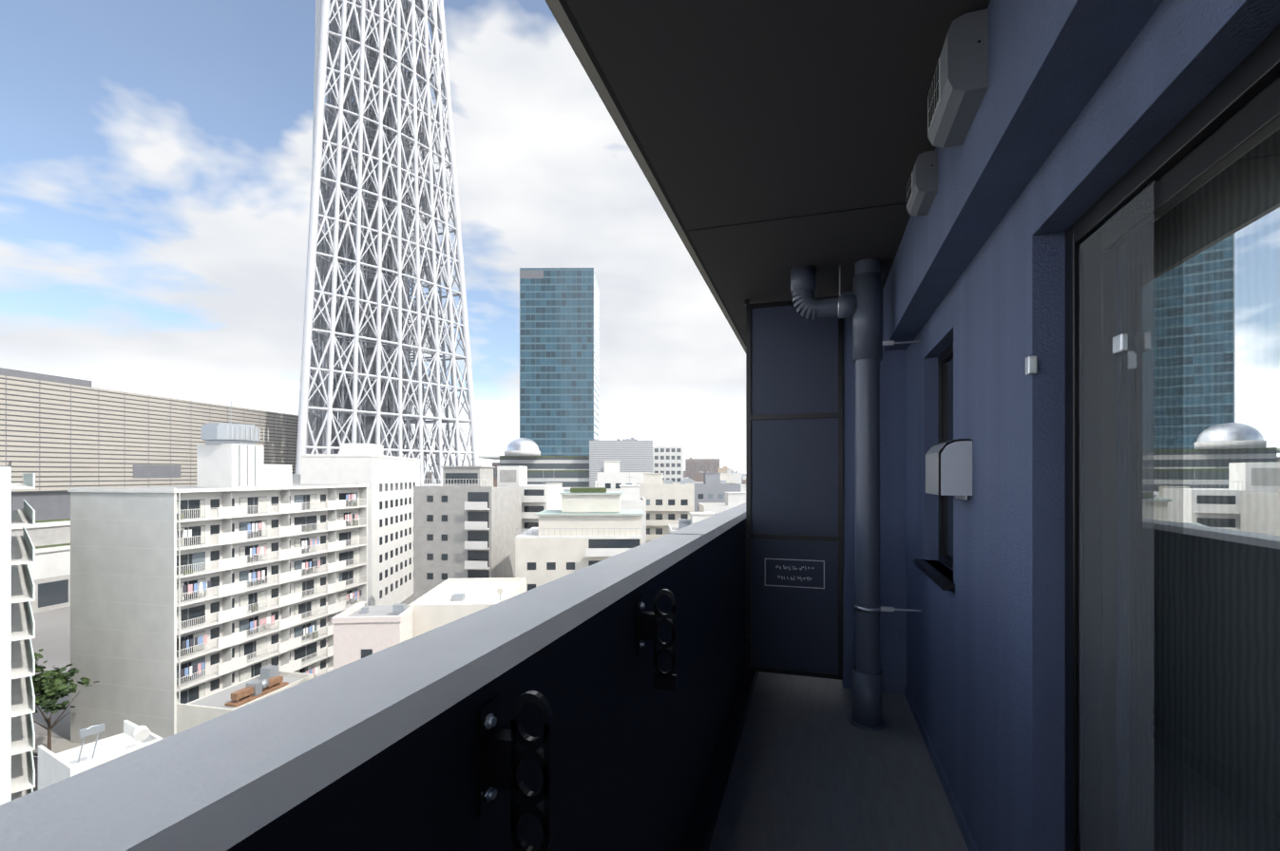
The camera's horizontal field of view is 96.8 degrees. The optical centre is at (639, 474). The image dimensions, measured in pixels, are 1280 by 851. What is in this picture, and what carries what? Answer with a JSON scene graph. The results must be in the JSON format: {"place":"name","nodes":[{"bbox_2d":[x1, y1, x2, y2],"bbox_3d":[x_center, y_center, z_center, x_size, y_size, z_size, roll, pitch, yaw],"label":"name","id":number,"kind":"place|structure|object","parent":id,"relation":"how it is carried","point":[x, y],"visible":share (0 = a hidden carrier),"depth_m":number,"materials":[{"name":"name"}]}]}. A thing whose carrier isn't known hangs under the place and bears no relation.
{"place":"outdoors","nodes":[
{"label":"outdoors","id":0,"kind":"place"},
{"bbox_2d":[32,735,85,792],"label":"riverside road","id":1,"kind":"structure","parent":0,"point":[59,745],"depth_m":60.39,"materials":[{"name":"concrete"}]},
{"bbox_2d":[31,649,54,683],"bbox_3d":[-62.205,23.461,57.276,6.436,11.114,5.887,0,0,8],"label":"street tree","id":2,"kind":"object","parent":1,"relation":"on","point":[39,669],"visible":0.02,"depth_m":57.92,"materials":[{"name":"green plant"}]},
{"bbox_2d":[32,664,98,751],"bbox_3d":[-58.158,24.101,56.795,6.082,9.833,6.284,0,0,24],"label":"street tree","id":3,"kind":"object","parent":1,"relation":"on","point":[52,689],"visible":0.9,"depth_m":56.05,"materials":[{"name":"green plant"}]},
{"bbox_2d":[31,593,413,739],"bbox_3d":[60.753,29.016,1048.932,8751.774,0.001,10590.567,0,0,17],"label":"city ground","id":4,"kind":"structure","parent":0,"point":[52,635],"depth_m":94.28,"materials":[{"name":"grey concrete"}]},
{"bbox_2d":[0,460,35,805],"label":"apartment building","id":5,"kind":"structure","parent":4,"relation":"on","point":[17,672],"depth_m":46.23,"materials":[{"name":"white concrete"}]},
{"bbox_2d":[0,367,351,613],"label":"building","id":6,"kind":"structure","parent":4,"relation":"on","point":[60,436],"depth_m":135.71,"materials":[{"name":"concrete"}]},
{"bbox_2d":[67,401,369,745],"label":"apartment block","id":7,"kind":"structure","parent":4,"relation":"on","point":[240,563],"depth_m":62.87,"materials":[{"name":"white concrete"}]},
{"bbox_2d":[291,443,420,606],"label":"white block","id":8,"kind":"structure","parent":4,"relation":"on","point":[390,480],"depth_m":117.35,"materials":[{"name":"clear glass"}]},
{"bbox_2d":[331,600,421,669],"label":"building","id":9,"kind":"structure","parent":4,"relation":"on","point":[361,630],"depth_m":46.55,"materials":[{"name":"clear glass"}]},
{"bbox_2d":[294,0,478,486],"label":"lattice tower","id":10,"kind":"structure","parent":4,"relation":"on","point":[365,261],"depth_m":203.96,"materials":[{"name":"grey metal"}]},
{"bbox_2d":[407,577,526,637],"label":"building","id":11,"kind":"structure","parent":4,"relation":"on","point":[448,601],"depth_m":53.95,"materials":[{"name":"beige concrete"}]},
{"bbox_2d":[413,466,521,601],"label":"building","id":12,"kind":"structure","parent":4,"relation":"on","point":[467,522],"depth_m":85.95,"materials":[{"name":"grey concrete"}]},
{"bbox_2d":[496,466,561,533],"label":"white stair block","id":13,"kind":"structure","parent":4,"relation":"on","point":[536,499],"depth_m":100.95,"materials":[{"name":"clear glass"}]},
{"bbox_2d":[519,267,599,456],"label":"office tower","id":14,"kind":"structure","parent":4,"relation":"on","point":[559,361],"depth_m":355.57,"materials":[{"name":"blue glass"}]},
{"bbox_2d":[515,487,644,591],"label":"green roof block","id":15,"kind":"structure","parent":4,"relation":"on","point":[583,527],"depth_m":76.52,"materials":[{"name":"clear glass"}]},
{"bbox_2d":[478,440,682,487],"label":"buildings","id":16,"kind":"structure","parent":4,"relation":"on","point":[582,471],"depth_m":305.51,"materials":[{"name":"white concrete"}]},
{"bbox_2d":[504,438,540,456],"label":"dome","id":17,"kind":"structure","parent":16,"relation":"on","point":[522,447],"depth_m":299.86,"materials":[{"name":"silver metal"}]},
{"bbox_2d":[596,460,649,492],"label":"building","id":18,"kind":"structure","parent":4,"relation":"on","point":[611,478],"depth_m":140.58,"materials":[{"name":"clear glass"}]},
{"bbox_2d":[619,477,646,544],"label":"building","id":19,"kind":"structure","parent":4,"relation":"on","point":[631,499],"depth_m":100.44,"materials":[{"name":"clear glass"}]},
{"bbox_2d":[545,475,736,492],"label":"white building","id":20,"kind":"structure","parent":4,"relation":"on","point":[727,478],"depth_m":203.26,"materials":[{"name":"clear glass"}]},
{"bbox_2d":[636,457,694,542],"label":"building","id":21,"kind":"structure","parent":4,"relation":"on","point":[668,502],"depth_m":117.56,"materials":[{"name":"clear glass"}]},
{"bbox_2d":[668,512,715,533],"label":"building","id":22,"kind":"structure","parent":4,"relation":"on","point":[696,517],"depth_m":93.86,"materials":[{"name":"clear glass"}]},
{"bbox_2d":[685,458,719,479],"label":"brown slab","id":23,"kind":"structure","parent":4,"relation":"on","point":[694,466],"depth_m":797.08,"materials":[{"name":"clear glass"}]},
{"bbox_2d":[675,473,740,512],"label":"building","id":24,"kind":"structure","parent":4,"relation":"on","point":[711,488],"depth_m":150.11,"materials":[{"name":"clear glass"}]},
{"bbox_2d":[698,492,745,515],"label":"building","id":25,"kind":"structure","parent":4,"relation":"on","point":[734,499],"depth_m":118.42,"materials":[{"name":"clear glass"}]},
{"bbox_2d":[717,466,729,473],"bbox_3d":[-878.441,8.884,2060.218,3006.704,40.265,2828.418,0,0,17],"label":"building","id":26,"kind":"structure","parent":4,"relation":"on","point":[723,469],"depth_m":774.23,"materials":[{"name":"beige concrete"}]},
{"bbox_2d":[740,484,745,492],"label":"building","id":27,"kind":"structure","parent":4,"relation":"on","point":[742,487],"depth_m":163.28,"materials":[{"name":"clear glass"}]},
{"bbox_2d":[0,502,745,850],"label":"balcony parapet","id":28,"kind":"structure","parent":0,"point":[376,752],"depth_m":0.84,"materials":[{"name":"grey concrete"}]},
{"bbox_2d":[477,690,553,850],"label":"laundry pole holder","id":29,"kind":"object","parent":28,"relation":"attached to","point":[502,754],"visible":1,"depth_m":0.81,"materials":[{"name":"black metal"}]},
{"bbox_2d":[636,589,676,691],"bbox_3d":[0.048,0.448,1.548,0.104,0.271,0.052,0,0,17],"label":"laundry pole holder","id":30,"kind":"object","parent":28,"relation":"attached to","point":[648,624],"visible":1,"depth_m":1.54,"materials":[{"name":"black metal"}]},
{"bbox_2d":[0,0,745,474],"label":"sky","id":31,"kind":"structure","parent":0,"point":[156,156],"materials":[{"name":"white"}]},
{"bbox_2d":[493,477,496,487],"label":"building","id":32,"kind":"structure","parent":0,"point":[494,482],"depth_m":151.27,"materials":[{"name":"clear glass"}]},
{"bbox_2d":[424,461,745,484],"bbox_3d":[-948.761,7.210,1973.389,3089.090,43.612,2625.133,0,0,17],"label":"buildings","id":33,"kind":"structure","parent":0,"point":[697,477],"depth_m":501.53,"materials":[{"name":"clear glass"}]},
{"bbox_2d":[432,469,745,484],"bbox_3d":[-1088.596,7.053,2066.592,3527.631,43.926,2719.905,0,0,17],"label":"city building","id":34,"kind":"structure","parent":0,"point":[736,477],"materials":[{"name":"white concrete"}]},
{"bbox_2d":[622,438,637,440],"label":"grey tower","id":35,"kind":"structure","parent":0,"point":[632,439],"depth_m":640.15,"materials":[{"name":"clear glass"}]},
{"bbox_2d":[680,668,978,850],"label":"balcony floor","id":36,"kind":"structure","parent":0,"point":[799,763],"depth_m":2.63,"materials":[{"name":"grey concrete"}]},
{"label":"cross street road","id":37,"kind":"structure","parent":0,"visible":0},
{"bbox_2d":[38,720,162,789],"bbox_3d":[-37.646,22.791,39.737,6.030,12.450,4.800,0,0,30],"label":"building rooftop","id":38,"kind":"object","parent":37,"relation":"on","point":[54,768],"visible":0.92,"depth_m":38.97,"materials":[{"name":"grey concrete"}]},
{"bbox_2d":[176,665,314,733],"bbox_3d":[-36.929,24.141,53.906,6.030,9.750,9.000,0,0,13],"label":"annex with roof plant","id":39,"kind":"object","parent":37,"relation":"on","point":[270,680],"visible":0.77,"depth_m":51.99,"materials":[{"name":"beige concrete"}]},
{"bbox_3d":[8.414,9.401,3.351,15.460,39.230,28.600,0,0,17],"label":"building wall","id":40,"kind":"object","parent":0,"visible":0},
{"bbox_2d":[841,0,1279,850],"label":"wall","id":41,"kind":"structure","parent":40,"relation":"attached to","point":[1085,106],"depth_m":1.68,"materials":[{"name":"blue paint"}]},
{"bbox_2d":[544,0,990,352],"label":"balcony ceiling","id":42,"kind":"structure","parent":41,"relation":"attached to","point":[771,144],"depth_m":1.94,"materials":[{"name":"grey paint"}]},
{"bbox_2d":[745,296,842,680],"bbox_3d":[1.042,0.076,3.881,0.645,2.580,0.055,0,0,17],"label":"partition panel","id":43,"kind":"object","parent":41,"relation":"attached to","point":[793,539],"visible":1,"depth_m":3.88,"materials":[{"name":"blue metal"}]},
{"bbox_2d":[790,258,921,730],"bbox_3d":[1.236,0.106,3.286,0.706,2.640,0.206,0,0,17],"label":"drainpipe","id":44,"kind":"object","parent":41,"relation":"on","point":[862,305],"visible":1,"depth_m":3.21,"materials":[{"name":"blue plastic"}]},
{"bbox_2d":[906,150,937,216],"bbox_3d":[1.078,-1.109,2.182,0.080,0.150,0.210,0,0,17],"label":"vent hood","id":45,"kind":"object","parent":41,"relation":"attached to","point":[922,189],"visible":1,"depth_m":2.09,"materials":[{"name":"grey"}]},
{"bbox_2d":[914,343,955,591],"bbox_3d":[1.483,-0.069,2.760,0.165,1.130,0.740,0,0,17],"label":"window","id":46,"kind":"structure","parent":41,"relation":"attached to","point":[945,503],"depth_m":2.94,"materials":[{"name":"black metal"}]},
{"bbox_2d":[925,439,972,500],"bbox_3d":[1.241,-0.016,2.296,0.115,0.235,0.270,0,0,17],"label":"vent hood","id":47,"kind":"object","parent":41,"relation":"attached to","point":[948,469],"visible":1,"depth_m":2.17,"materials":[{"name":"silver metal"}]},
{"bbox_2d":[927,8,988,148],"bbox_3d":[0.894,-1.106,1.619,0.100,0.205,0.277,0,0,17],"label":"vent hood","id":48,"kind":"object","parent":41,"relation":"attached to","point":[959,86],"visible":1,"depth_m":1.50,"materials":[{"name":"grey"}]},
{"bbox_2d":[1025,24,1279,850],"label":"sliding door frame","id":49,"kind":"object","parent":41,"relation":"attached to","point":[1232,114],"visible":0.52,"depth_m":1.39,"materials":[{"name":"black metal"}]},
{"bbox_2d":[1079,181,1153,850],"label":"insect screen","id":50,"kind":"object","parent":49,"relation":"on","point":[1082,658],"visible":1,"depth_m":1.29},
{"bbox_2d":[1108,121,1279,850],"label":"sliding door glass","id":51,"kind":"object","parent":49,"relation":"in","point":[1214,540],"visible":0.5,"depth_m":1.04,"materials":[{"name":"clear glass"}]}
]}

